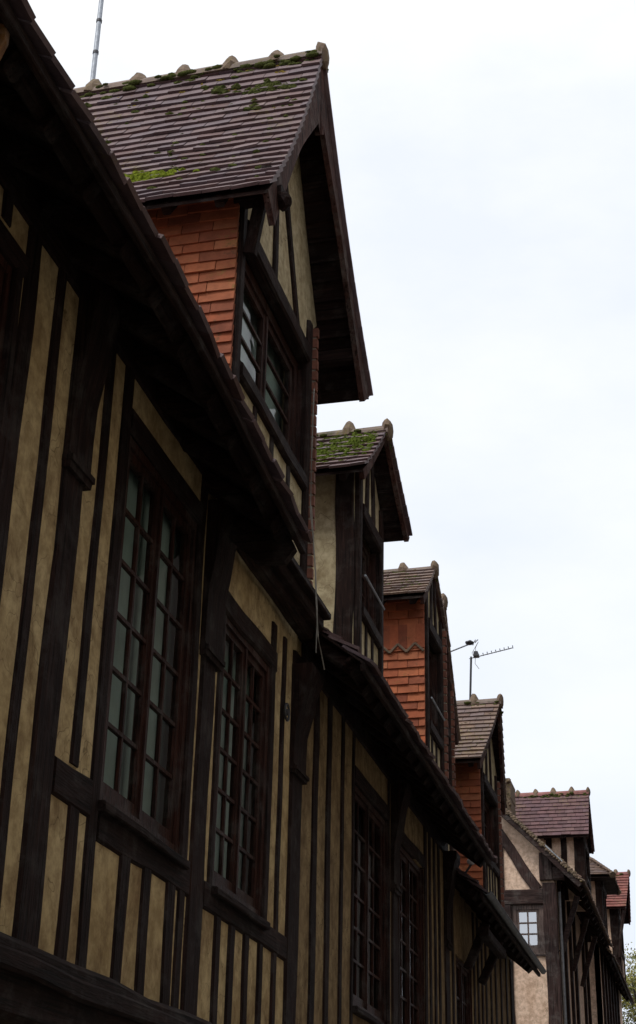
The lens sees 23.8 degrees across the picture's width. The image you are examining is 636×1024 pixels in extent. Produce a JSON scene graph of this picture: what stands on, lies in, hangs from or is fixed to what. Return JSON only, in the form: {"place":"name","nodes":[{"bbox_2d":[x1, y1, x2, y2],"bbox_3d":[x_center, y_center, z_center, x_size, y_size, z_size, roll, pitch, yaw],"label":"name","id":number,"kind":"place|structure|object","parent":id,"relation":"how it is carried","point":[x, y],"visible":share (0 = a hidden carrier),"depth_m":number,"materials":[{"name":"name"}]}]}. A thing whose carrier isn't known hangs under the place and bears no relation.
{"place":"outdoors","nodes":[
{"label":"outdoors","id":0,"kind":"place"},
{"bbox_2d":[0,0,312,1023],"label":"timber framed house","id":1,"kind":"structure","parent":0,"point":[146,492],"depth_m":6.04,"materials":[{"name":"paint"}]},
{"bbox_2d":[0,253,11,405],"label":"window","id":2,"kind":"structure","parent":1,"relation":"in","point":[5,269],"depth_m":5.58,"materials":[{"name":"paint"}]},
{"bbox_2d":[97,435,196,869],"bbox_3d":[-0.747,0.598,6.864,0.162,1.855,1.294,-5,-26,13],"label":"window","id":3,"kind":"structure","parent":1,"relation":"in","point":[143,764],"depth_m":6.87,"materials":[{"name":"paint"}]},
{"bbox_2d":[28,0,635,1023],"label":"sky","id":4,"kind":"structure","parent":0,"point":[486,149],"materials":[{"name":"white"}]},
{"bbox_2d":[295,418,497,1023],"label":"timber framed house","id":5,"kind":"structure","parent":0,"point":[386,819],"depth_m":11.18,"materials":[{"name":"brown paint"}]},
{"bbox_2d":[352,785,387,1023],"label":"window","id":6,"kind":"structure","parent":5,"relation":"in","point":[371,838],"depth_m":10.88,"materials":[{"name":"paint"}]},
{"bbox_2d":[400,846,424,1023],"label":"window","id":7,"kind":"structure","parent":5,"relation":"in","point":[412,989],"depth_m":12.24,"materials":[{"name":"paint"}]},
{"bbox_2d":[441,593,546,1023],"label":"timber framed house","id":8,"kind":"structure","parent":0,"point":[488,942],"depth_m":16.34,"materials":[{"name":"brown paint"}]},
{"bbox_2d":[455,953,472,1023],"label":"window","id":9,"kind":"structure","parent":8,"relation":"in","point":[463,975],"depth_m":14.52,"materials":[{"name":"paint"}]},
{"bbox_2d":[451,639,477,651],"bbox_3d":[1.591,1.942,16.953,0.414,1.143,0.213,-5,-26,13],"label":"television aerial","id":10,"kind":"object","parent":8,"relation":"attached to","point":[468,642],"visible":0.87,"depth_m":17.12,"materials":[{"name":"metal"}]},
{"bbox_2d":[465,859,473,872],"bbox_3d":[1.335,3.291,14.006,0.263,0.172,0.090,-5,-26,13],"label":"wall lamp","id":11,"kind":"object","parent":8,"relation":"attached to","point":[470,863],"visible":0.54,"depth_m":13.98,"materials":[{"name":"plastic"}]},
{"bbox_2d":[469,643,512,699],"bbox_3d":[2.061,1.942,17.997,0.553,0.872,0.092,-5,-26,13],"label":"television aerial","id":12,"kind":"object","parent":8,"relation":"attached to","point":[475,653],"visible":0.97,"depth_m":18.10,"materials":[{"name":"metal"}]},
{"label":"ground","id":13,"kind":"structure","parent":0,"visible":0},
{"bbox_2d":[73,42,372,1023],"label":"timber framed house","id":14,"kind":"structure","parent":13,"relation":"on","point":[229,166],"depth_m":8.80,"materials":[{"name":"paint"}]},
{"bbox_2d":[90,0,103,80],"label":"aerial mast","id":15,"kind":"object","parent":14,"relation":"attached to","point":[97,39],"visible":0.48,"depth_m":10.96,"materials":[{"name":"metal"}]},
{"bbox_2d":[211,615,270,929],"bbox_3d":[-0.407,1.335,8.029,0.157,1.607,1.174,-5,-26,13],"label":"window","id":16,"kind":"structure","parent":14,"relation":"in","point":[237,879],"depth_m":8.04,"materials":[{"name":"paint"}]},
{"bbox_2d":[310,388,324,669],"bbox_3d":[-0.008,0.042,9.185,0.093,1.868,0.236,-5,-26,13],"label":"cable","id":17,"kind":"object","parent":14,"relation":"hanging from","point":[317,634],"visible":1,"depth_m":8.98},
{"bbox_2d":[500,778,613,1023],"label":"gabled house","id":18,"kind":"structure","parent":13,"relation":"on","point":[550,908],"depth_m":25.97,"materials":[{"name":"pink paint"}]},
{"bbox_2d":[511,904,545,955],"bbox_3d":[3.535,7.038,25.411,0.596,0.856,0.129,-5,-26,13],"label":"window","id":19,"kind":"structure","parent":18,"relation":"in","point":[528,919],"depth_m":25.45,"materials":[{"name":"white glass"}]},
{"bbox_2d":[586,857,634,1023],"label":"timber framed house","id":20,"kind":"structure","parent":13,"relation":"on","point":[610,891],"depth_m":32.43,"materials":[{"name":"pink paint"}]},
{"bbox_2d":[621,942,635,1023],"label":"tree","id":21,"kind":"object","parent":13,"relation":"on","point":[631,983],"visible":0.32,"depth_m":51.96,"materials":[{"name":"green plant"}]}
]}

